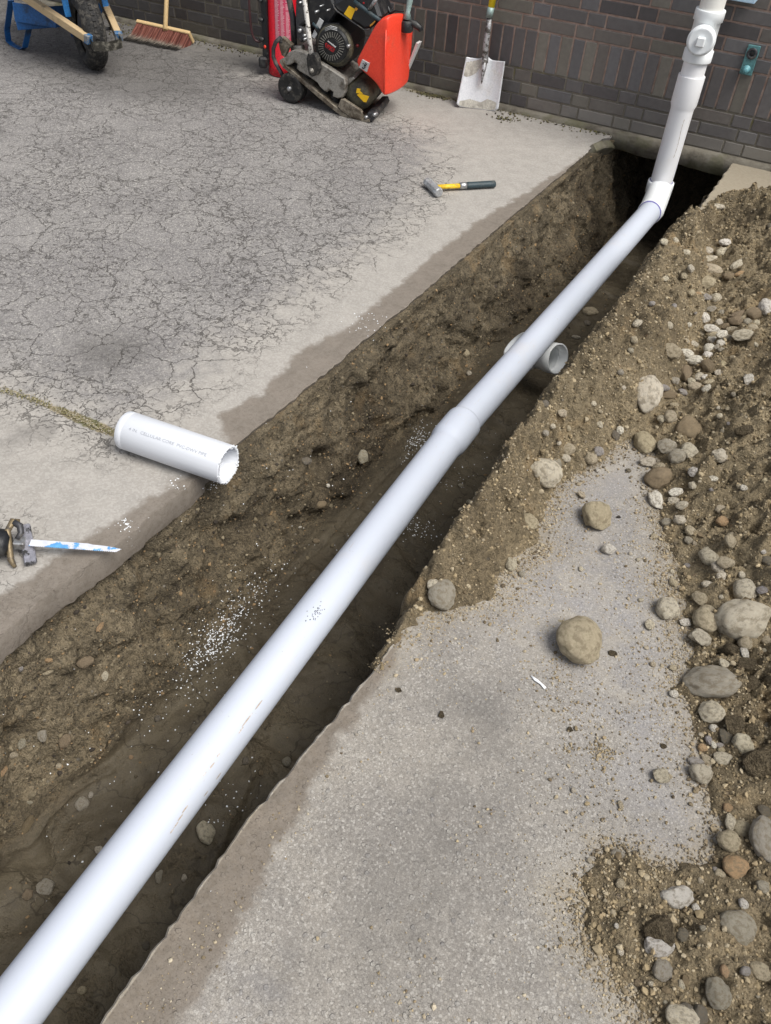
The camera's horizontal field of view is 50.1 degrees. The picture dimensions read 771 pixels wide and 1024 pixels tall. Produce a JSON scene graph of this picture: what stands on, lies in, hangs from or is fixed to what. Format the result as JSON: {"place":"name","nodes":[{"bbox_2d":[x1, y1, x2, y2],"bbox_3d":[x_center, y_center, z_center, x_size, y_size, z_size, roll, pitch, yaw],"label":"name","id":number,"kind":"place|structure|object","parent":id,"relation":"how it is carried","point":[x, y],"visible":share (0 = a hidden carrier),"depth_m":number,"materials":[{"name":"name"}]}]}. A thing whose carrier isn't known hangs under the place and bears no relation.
{"place":"outdoors","nodes":[
{"label":"outdoors","id":0,"kind":"place"},
{"bbox_2d":[0,0,611,663],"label":"pavement","id":1,"kind":"structure","parent":0,"point":[224,244],"depth_m":3.39,"materials":[{"name":"concrete"}]},
{"bbox_2d":[0,518,120,567],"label":"reciprocating saw","id":2,"kind":"object","parent":1,"relation":"on","point":[24,542],"visible":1,"depth_m":2.08,"materials":[{"name":"metal"}]},
{"bbox_2d":[4,0,122,70],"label":"wheelbarrow","id":3,"kind":"object","parent":1,"relation":"on","point":[81,22],"visible":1,"depth_m":4.72,"materials":[{"name":"metal"}]},
{"bbox_2d":[124,0,193,50],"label":"push broom","id":4,"kind":"object","parent":1,"relation":"on","point":[165,35],"visible":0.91,"depth_m":5.31,"materials":[{"name":"plastic"}]},
{"bbox_2d":[114,411,238,484],"bbox_3d":[-0.597,-0.184,2.360,0.348,0.117,0.117,19,46,14],"label":"pipe offcut","id":5,"kind":"object","parent":1,"relation":"on","point":[194,453],"visible":1,"depth_m":2.32,"materials":[{"name":"plastic"}]},
{"bbox_2d":[248,0,295,77],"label":"red cylinder","id":6,"kind":"object","parent":1,"relation":"on","point":[274,19],"visible":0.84,"depth_m":4.80,"materials":[{"name":"metal"}]},
{"bbox_2d":[0,22,609,434],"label":"moss","id":7,"kind":"object","parent":1,"relation":"on","point":[90,422],"visible":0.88,"depth_m":2.61,"materials":[{"name":"plant"}]},
{"bbox_2d":[271,0,422,121],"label":"plate compactor","id":8,"kind":"object","parent":1,"relation":"on","point":[324,67],"visible":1,"depth_m":4.41,"materials":[{"name":"metal"}]},
{"bbox_2d":[39,0,770,175],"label":"brick wall","id":9,"kind":"structure","parent":1,"relation":"on","point":[613,68],"depth_m":4.47,"materials":[{"name":"brick"}]},
{"bbox_2d":[0,0,756,1023],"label":"drain pipe","id":10,"kind":"object","parent":9,"relation":"attached to","point":[40,974],"visible":1,"depth_m":2.08,"materials":[{"name":"plastic"}]},
{"bbox_2d":[739,44,760,75],"bbox_3d":[1.803,-2.235,4.086,0.060,0.132,0.041,22,47,17],"label":"wall bracket","id":11,"kind":"object","parent":9,"relation":"attached to","point":[750,59],"depth_m":4.09,"materials":[{"name":"metal"}]},
{"bbox_2d":[423,177,495,196],"bbox_3d":[0.358,-1.558,3.920,0.341,0.047,0.137,-14,47,-18],"label":"hammer","id":12,"kind":"object","parent":1,"relation":"on","point":[433,187],"visible":1,"depth_m":3.90,"materials":[{"name":"metal"}]},
{"bbox_2d":[457,0,504,110],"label":"shovel","id":13,"kind":"object","parent":1,"relation":"on","point":[481,83],"visible":1,"depth_m":4.69,"materials":[{"name":"metal"}]},
{"bbox_2d":[0,139,709,1023],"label":"trench soil","id":14,"kind":"structure","parent":0,"point":[34,857],"depth_m":2.54,"materials":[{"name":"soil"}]},
{"bbox_2d":[22,889,32,900],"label":"stone","id":15,"kind":"object","parent":14,"relation":"on","point":[27,895],"visible":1,"depth_m":1.97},
{"bbox_2d":[22,815,33,833],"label":"stone","id":16,"kind":"object","parent":14,"relation":"on","point":[27,824],"visible":1,"depth_m":2.11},
{"bbox_2d":[37,730,46,741],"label":"stone","id":17,"kind":"object","parent":14,"relation":"on","point":[41,735],"visible":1,"depth_m":2.17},
{"bbox_2d":[36,878,55,894],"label":"stone","id":18,"kind":"object","parent":14,"relation":"on","point":[45,886],"visible":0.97,"depth_m":2.00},
{"bbox_2d":[58,734,70,747],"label":"stone","id":19,"kind":"object","parent":14,"relation":"on","point":[64,741],"visible":0.99,"depth_m":2.20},
{"bbox_2d":[75,796,89,810],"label":"stone","id":20,"kind":"object","parent":14,"relation":"on","point":[82,803],"visible":1,"depth_m":2.17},
{"bbox_2d":[76,656,93,668],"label":"stone","id":21,"kind":"object","parent":14,"relation":"on","point":[84,662],"visible":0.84,"depth_m":2.20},
{"bbox_2d":[196,820,215,844],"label":"stone","id":22,"kind":"object","parent":14,"relation":"on","point":[205,830],"visible":1,"depth_m":2.10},
{"bbox_2d":[3,312,527,891],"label":"pvc shavings","id":23,"kind":"object","parent":14,"relation":"on","point":[233,614],"visible":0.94,"depth_m":2.57},
{"bbox_2d":[357,449,367,463],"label":"stone","id":24,"kind":"object","parent":14,"relation":"on","point":[363,456],"visible":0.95,"depth_m":3.10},
{"bbox_2d":[503,332,567,373],"bbox_3d":[0.651,-0.684,3.570,0.276,0.180,0.179,22,47,17],"label":"pipe fitting","id":25,"kind":"object","parent":14,"relation":"on","point":[553,359],"visible":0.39,"depth_m":3.54,"materials":[{"name":"plastic"}]},
{"bbox_2d":[582,307,598,315],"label":"stone","id":26,"kind":"object","parent":14,"relation":"on","point":[588,311],"visible":1,"depth_m":4.15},
{"bbox_2d":[589,140,614,155],"bbox_3d":[1.172,-1.981,4.503,0.087,0.110,0.224,33,51,27],"label":"slab fragment","id":27,"kind":"object","parent":14,"relation":"on","point":[604,147],"visible":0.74,"depth_m":4.45,"materials":[{"name":"concrete"}]},
{"bbox_2d":[100,163,770,1023],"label":"pavement","id":28,"kind":"structure","parent":0,"point":[442,779],"depth_m":1.66,"materials":[{"name":"concrete"}]},
{"bbox_2d":[131,439,724,1023],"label":"loose grit","id":29,"kind":"object","parent":28,"relation":"on","point":[605,751],"visible":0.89,"depth_m":1.89,"materials":[{"name":"gravel"}]},
{"bbox_2d":[687,757,704,764],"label":"stone","id":30,"kind":"object","parent":29,"relation":"on","point":[693,760],"visible":0.81,"depth_m":1.78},
{"bbox_2d":[689,764,712,783],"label":"stone","id":31,"kind":"object","parent":29,"relation":"on","point":[701,773],"visible":1,"depth_m":1.75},
{"bbox_2d":[505,557,516,571],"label":"stone","id":32,"kind":"object","parent":28,"relation":"on","point":[511,565],"visible":1,"depth_m":2.17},
{"bbox_2d":[370,182,770,1023],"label":"spoil heap","id":33,"kind":"object","parent":28,"relation":"on","point":[478,556],"visible":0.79,"depth_m":2.28,"materials":[{"name":"soil"}]},
{"bbox_2d":[428,579,455,609],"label":"stone","id":34,"kind":"object","parent":33,"relation":"on","point":[441,594],"visible":1,"depth_m":2.03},
{"bbox_2d":[524,513,538,528],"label":"stone","id":35,"kind":"object","parent":33,"relation":"on","point":[531,520],"visible":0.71,"depth_m":2.28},
{"bbox_2d":[531,458,562,487],"bbox_3d":[0.460,-0.115,2.367,0.100,0.069,0.089,31,67,3],"label":"stone","id":36,"kind":"object","parent":33,"relation":"on","point":[549,472],"visible":0.87,"depth_m":2.34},
{"bbox_2d":[563,443,575,455],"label":"stone","id":37,"kind":"object","parent":33,"relation":"on","point":[569,449],"visible":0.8,"depth_m":2.45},
{"bbox_2d":[386,182,770,1023],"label":"soil crumbs","id":38,"kind":"object","parent":33,"relation":"on","point":[646,992],"visible":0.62,"depth_m":2.19,"materials":[{"name":"soil"}]},
{"bbox_2d":[584,452,597,463],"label":"stone","id":39,"kind":"object","parent":33,"relation":"on","point":[590,458],"visible":1,"depth_m":2.48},
{"bbox_2d":[634,431,656,453],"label":"stone","id":40,"kind":"object","parent":33,"relation":"on","point":[645,442],"visible":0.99,"depth_m":2.55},
{"bbox_2d":[639,456,656,466],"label":"stone","id":41,"kind":"object","parent":33,"relation":"on","point":[648,461],"visible":0.96,"depth_m":2.50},
{"bbox_2d":[637,375,663,412],"bbox_3d":[0.833,-0.376,2.614,0.088,0.069,0.137,12,68,-7],"label":"stone","id":42,"kind":"object","parent":33,"relation":"on","point":[650,389],"visible":0.91,"depth_m":2.58,"materials":[{"name":"stone"}]},
{"bbox_2d":[648,490,662,508],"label":"stone","id":43,"kind":"object","parent":33,"relation":"on","point":[655,497],"visible":1,"depth_m":2.38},
{"bbox_2d":[644,467,671,489],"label":"stone","id":44,"kind":"object","parent":33,"relation":"on","point":[656,478],"visible":1,"depth_m":2.43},
{"bbox_2d":[643,914,674,946],"bbox_3d":[0.499,0.763,1.505,0.054,0.045,0.054,-8,61,17],"label":"soil clod","id":45,"kind":"object","parent":33,"relation":"on","point":[658,926],"visible":0.96,"depth_m":1.49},
{"bbox_2d":[644,936,674,957],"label":"stone","id":46,"kind":"object","parent":33,"relation":"on","point":[662,948],"visible":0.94,"depth_m":1.48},
{"bbox_2d":[652,958,672,981],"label":"stone","id":47,"kind":"object","parent":33,"relation":"on","point":[662,970],"visible":1,"depth_m":1.46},
{"bbox_2d":[657,438,676,453],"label":"stone","id":48,"kind":"object","parent":33,"relation":"on","point":[665,445],"visible":0.91,"depth_m":2.52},
{"bbox_2d":[664,410,676,422],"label":"stone","id":49,"kind":"object","parent":33,"relation":"on","point":[670,416],"visible":1,"depth_m":2.60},
{"bbox_2d":[663,390,677,398],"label":"stone","id":50,"kind":"object","parent":33,"relation":"on","point":[669,394],"visible":0.83,"depth_m":2.74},
{"bbox_2d":[665,343,681,359],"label":"stone","id":51,"kind":"object","parent":33,"relation":"on","point":[673,350],"visible":0.98,"depth_m":2.75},
{"bbox_2d":[668,488,682,496],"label":"stone","id":52,"kind":"object","parent":33,"relation":"on","point":[674,492],"visible":1,"depth_m":2.39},
{"bbox_2d":[660,885,693,909],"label":"stone","id":53,"kind":"object","parent":33,"relation":"on","point":[679,897],"visible":1,"depth_m":1.56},
{"bbox_2d":[668,448,685,463],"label":"stone","id":54,"kind":"object","parent":33,"relation":"on","point":[676,456],"visible":1,"depth_m":2.46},
{"bbox_2d":[673,515,685,523],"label":"stone","id":55,"kind":"object","parent":33,"relation":"on","point":[679,519],"visible":1,"depth_m":2.29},
{"bbox_2d":[675,501,688,509],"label":"stone","id":56,"kind":"object","parent":33,"relation":"on","point":[680,505],"visible":1,"depth_m":2.31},
{"bbox_2d":[665,1003,699,1023],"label":"stone","id":57,"kind":"object","parent":33,"relation":"on","point":[678,1013],"visible":1,"depth_m":1.41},
{"bbox_2d":[676,927,688,941],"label":"stone","id":58,"kind":"object","parent":33,"relation":"on","point":[682,934],"visible":1,"depth_m":1.49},
{"bbox_2d":[681,365,692,382],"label":"stone","id":59,"kind":"object","parent":33,"relation":"on","point":[686,371],"visible":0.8,"depth_m":2.83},
{"bbox_2d":[681,348,693,357],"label":"stone","id":60,"kind":"object","parent":33,"relation":"on","point":[688,353],"visible":0.76,"depth_m":2.88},
{"bbox_2d":[674,416,701,439],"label":"stone","id":61,"kind":"object","parent":33,"relation":"on","point":[690,427],"visible":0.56,"depth_m":2.56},
{"bbox_2d":[681,442,698,458],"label":"stone","id":62,"kind":"object","parent":33,"relation":"on","point":[690,449],"visible":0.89,"depth_m":2.47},
{"bbox_2d":[685,525,695,535],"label":"stone","id":63,"kind":"object","parent":33,"relation":"on","point":[689,530],"visible":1,"depth_m":2.25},
{"bbox_2d":[685,355,702,365],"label":"stone","id":64,"kind":"object","parent":33,"relation":"on","point":[694,360],"visible":0.95,"depth_m":2.88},
{"bbox_2d":[687,382,701,389],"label":"stone","id":65,"kind":"object","parent":33,"relation":"on","point":[694,385],"visible":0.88,"depth_m":2.77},
{"bbox_2d":[691,591,707,604],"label":"stone","id":66,"kind":"object","parent":33,"relation":"on","point":[699,598],"visible":1,"depth_m":2.09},
{"bbox_2d":[688,628,711,645],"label":"stone","id":67,"kind":"object","parent":33,"relation":"on","point":[700,637],"visible":1,"depth_m":2.00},
{"bbox_2d":[694,1004,707,1023],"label":"stone","id":68,"kind":"object","parent":33,"relation":"on","point":[700,1010],"visible":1,"depth_m":1.41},
{"bbox_2d":[692,604,717,632],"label":"stone","id":69,"kind":"object","parent":33,"relation":"on","point":[703,618],"visible":0.88,"depth_m":2.03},
{"bbox_2d":[700,359,714,372],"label":"stone","id":70,"kind":"object","parent":33,"relation":"on","point":[707,365],"visible":1,"depth_m":2.81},
{"bbox_2d":[698,548,718,565],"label":"stone","id":71,"kind":"object","parent":33,"relation":"on","point":[708,556],"visible":0.91,"depth_m":2.16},
{"bbox_2d":[702,275,715,289],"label":"stone","id":72,"kind":"object","parent":33,"relation":"on","point":[708,282],"visible":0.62,"depth_m":3.24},
{"bbox_2d":[703,324,719,332],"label":"stone","id":73,"kind":"object","parent":33,"relation":"on","point":[708,328],"visible":0.84,"depth_m":3.03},
{"bbox_2d":[682,665,741,697],"bbox_3d":[0.757,0.393,1.913,0.130,0.061,0.085,-3,40,27],"label":"stone","id":74,"kind":"object","parent":33,"relation":"on","point":[712,681],"visible":0.99,"depth_m":1.89,"materials":[{"name":"stone"}]},
{"bbox_2d":[698,700,725,722],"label":"stone","id":75,"kind":"object","parent":33,"relation":"on","point":[710,711],"visible":1,"depth_m":1.85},
{"bbox_2d":[707,263,722,272],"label":"stone","id":76,"kind":"object","parent":33,"relation":"on","point":[714,268],"visible":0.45,"depth_m":3.43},
{"bbox_2d":[705,976,731,1009],"bbox_3d":[0.578,0.837,1.434,0.043,0.033,0.051,-8,53,12],"label":"stone","id":77,"kind":"object","parent":33,"relation":"on","point":[718,993],"visible":1,"depth_m":1.43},
{"bbox_2d":[711,448,727,462],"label":"stone","id":78,"kind":"object","parent":33,"relation":"on","point":[720,455],"visible":0.92,"depth_m":2.42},
{"bbox_2d":[715,516,728,525],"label":"stone","id":79,"kind":"object","parent":33,"relation":"on","point":[722,520],"visible":1,"depth_m":2.25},
{"bbox_2d":[713,751,732,764],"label":"stone","id":80,"kind":"object","parent":33,"relation":"on","point":[720,757],"visible":1,"depth_m":1.78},
{"bbox_2d":[719,964,728,977],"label":"stone","id":81,"kind":"object","parent":33,"relation":"on","point":[723,970],"visible":1,"depth_m":1.44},
{"bbox_2d":[716,556,734,568],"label":"stone","id":82,"kind":"object","parent":33,"relation":"on","point":[723,562],"visible":1,"depth_m":2.10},
{"bbox_2d":[719,728,732,743],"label":"stone","id":83,"kind":"object","parent":33,"relation":"on","point":[725,736],"visible":1,"depth_m":1.82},
{"bbox_2d":[717,829,739,851],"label":"stone","id":84,"kind":"object","parent":33,"relation":"on","point":[728,840],"visible":1,"depth_m":1.63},
{"bbox_2d":[724,532,736,547],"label":"stone","id":85,"kind":"object","parent":33,"relation":"on","point":[730,540],"visible":1,"depth_m":2.15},
{"bbox_2d":[725,813,735,829],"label":"stone","id":86,"kind":"object","parent":33,"relation":"on","point":[730,821],"visible":0.91,"depth_m":1.68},
{"bbox_2d":[722,642,739,655],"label":"soil clod","id":87,"kind":"object","parent":33,"relation":"on","point":[729,648],"visible":0.98,"depth_m":1.96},
{"bbox_2d":[724,715,744,736],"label":"soil clod","id":88,"kind":"object","parent":33,"relation":"on","point":[734,724],"visible":0.87,"depth_m":1.83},
{"bbox_2d":[728,315,742,324],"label":"stone","id":89,"kind":"object","parent":33,"relation":"on","point":[736,320],"visible":0.94,"depth_m":3.04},
{"bbox_2d":[722,855,749,878],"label":"stone","id":90,"kind":"object","parent":33,"relation":"on","point":[736,867],"visible":1,"depth_m":1.60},
{"bbox_2d":[729,258,742,269],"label":"stone","id":91,"kind":"object","parent":33,"relation":"on","point":[736,264],"visible":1,"depth_m":3.42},
{"bbox_2d":[720,910,756,945],"bbox_3d":[0.651,0.765,1.523,0.070,0.050,0.061,23,57,12],"label":"stone","id":92,"kind":"object","parent":33,"relation":"on","point":[740,925],"visible":0.92,"depth_m":1.51,"materials":[{"name":"stone"}]},
{"bbox_2d":[714,599,770,640],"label":"stone","id":93,"kind":"object","parent":33,"relation":"on","point":[736,619],"visible":0.97,"depth_m":1.99,"materials":[{"name":"stone"}]},
{"bbox_2d":[734,820,750,836],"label":"stone","id":94,"kind":"object","parent":33,"relation":"on","point":[741,828],"visible":0.86,"depth_m":1.67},
{"bbox_2d":[731,329,753,340],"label":"stone","id":95,"kind":"object","parent":33,"relation":"on","point":[741,334],"visible":1,"depth_m":2.92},
{"bbox_2d":[731,733,754,753],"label":"stone","id":96,"kind":"object","parent":33,"relation":"on","point":[744,743],"visible":0.92,"depth_m":1.79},
{"bbox_2d":[738,898,748,908],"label":"stone","id":97,"kind":"object","parent":33,"relation":"on","point":[743,903],"visible":1,"depth_m":1.55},
{"bbox_2d":[734,425,753,435],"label":"soil clod","id":98,"kind":"object","parent":33,"relation":"on","point":[744,430],"visible":1,"depth_m":2.42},
{"bbox_2d":[737,636,752,648],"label":"stone","id":99,"kind":"object","parent":33,"relation":"on","point":[744,642],"visible":0.88,"depth_m":1.97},
{"bbox_2d":[739,966,750,975],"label":"stone","id":100,"kind":"object","parent":33,"relation":"on","point":[745,971],"visible":1,"depth_m":1.45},
{"bbox_2d":[733,578,757,598],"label":"stone","id":101,"kind":"object","parent":33,"relation":"on","point":[744,587],"visible":0.88,"depth_m":2.06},
{"bbox_2d":[738,657,757,670],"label":"soil clod","id":102,"kind":"object","parent":33,"relation":"on","point":[748,663],"visible":0.99,"depth_m":1.93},
{"bbox_2d":[743,374,753,384],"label":"stone","id":103,"kind":"object","parent":33,"relation":"on","point":[748,378],"visible":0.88,"depth_m":2.75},
{"bbox_2d":[744,723,759,738],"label":"soil clod","id":104,"kind":"object","parent":33,"relation":"on","point":[751,730],"visible":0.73,"depth_m":1.83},
{"bbox_2d":[747,676,760,691],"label":"soil clod","id":105,"kind":"object","parent":33,"relation":"on","point":[753,684],"visible":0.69,"depth_m":1.89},
{"bbox_2d":[746,307,762,318],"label":"stone","id":106,"kind":"object","parent":33,"relation":"on","point":[754,313],"visible":0.99,"depth_m":3.02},
{"bbox_2d":[742,748,770,778],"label":"soil clod","id":107,"kind":"object","parent":33,"relation":"on","point":[756,762],"visible":1,"depth_m":1.74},
{"bbox_2d":[749,815,770,862],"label":"stone","id":108,"kind":"object","parent":33,"relation":"on","point":[760,834],"visible":1,"depth_m":1.62,"materials":[{"name":"stone"}]},
{"bbox_2d":[749,961,770,980],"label":"stone","id":109,"kind":"object","parent":33,"relation":"on","point":[760,971],"visible":0.97,"depth_m":1.46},
{"bbox_2d":[755,880,769,893],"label":"stone","id":110,"kind":"object","parent":33,"relation":"on","point":[763,886],"visible":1,"depth_m":1.57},
{"bbox_2d":[757,804,770,816],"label":"stone","id":111,"kind":"object","parent":33,"relation":"on","point":[762,809],"visible":0.88,"depth_m":1.69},
{"bbox_2d":[758,298,770,314],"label":"stone","id":112,"kind":"object","parent":33,"relation":"on","point":[764,305],"visible":0.95,"depth_m":3.01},
{"bbox_2d":[556,615,601,664],"bbox_3d":[0.463,0.303,1.970,0.111,0.085,0.138,10,44,5],"label":"stone","id":113,"kind":"object","parent":28,"relation":"on","point":[579,639],"visible":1,"depth_m":1.94,"materials":[{"name":"stone"}]},
{"bbox_2d":[582,501,611,529],"bbox_3d":[0.593,0.008,2.315,0.086,0.061,0.114,13,44,9],"label":"stone","id":114,"kind":"object","parent":28,"relation":"on","point":[597,515],"visible":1,"depth_m":2.29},
{"bbox_2d":[600,543,615,553],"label":"stone","id":115,"kind":"object","parent":28,"relation":"on","point":[607,548],"visible":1,"depth_m":2.22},
{"bbox_2d":[645,620,654,629],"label":"stone","id":116,"kind":"object","parent":28,"relation":"on","point":[649,624],"visible":1,"depth_m":2.05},
{"bbox_2d":[653,768,669,782],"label":"stone","id":117,"kind":"object","parent":28,"relation":"on","point":[661,775],"visible":1,"depth_m":1.75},
{"bbox_2d":[655,597,680,619],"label":"stone","id":118,"kind":"object","parent":28,"relation":"on","point":[667,608],"visible":1,"depth_m":2.07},
{"bbox_2d":[636,158,721,221],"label":"trench soil","id":119,"kind":"structure","parent":0,"point":[692,186],"depth_m":5.19,"materials":[{"name":"soil"}]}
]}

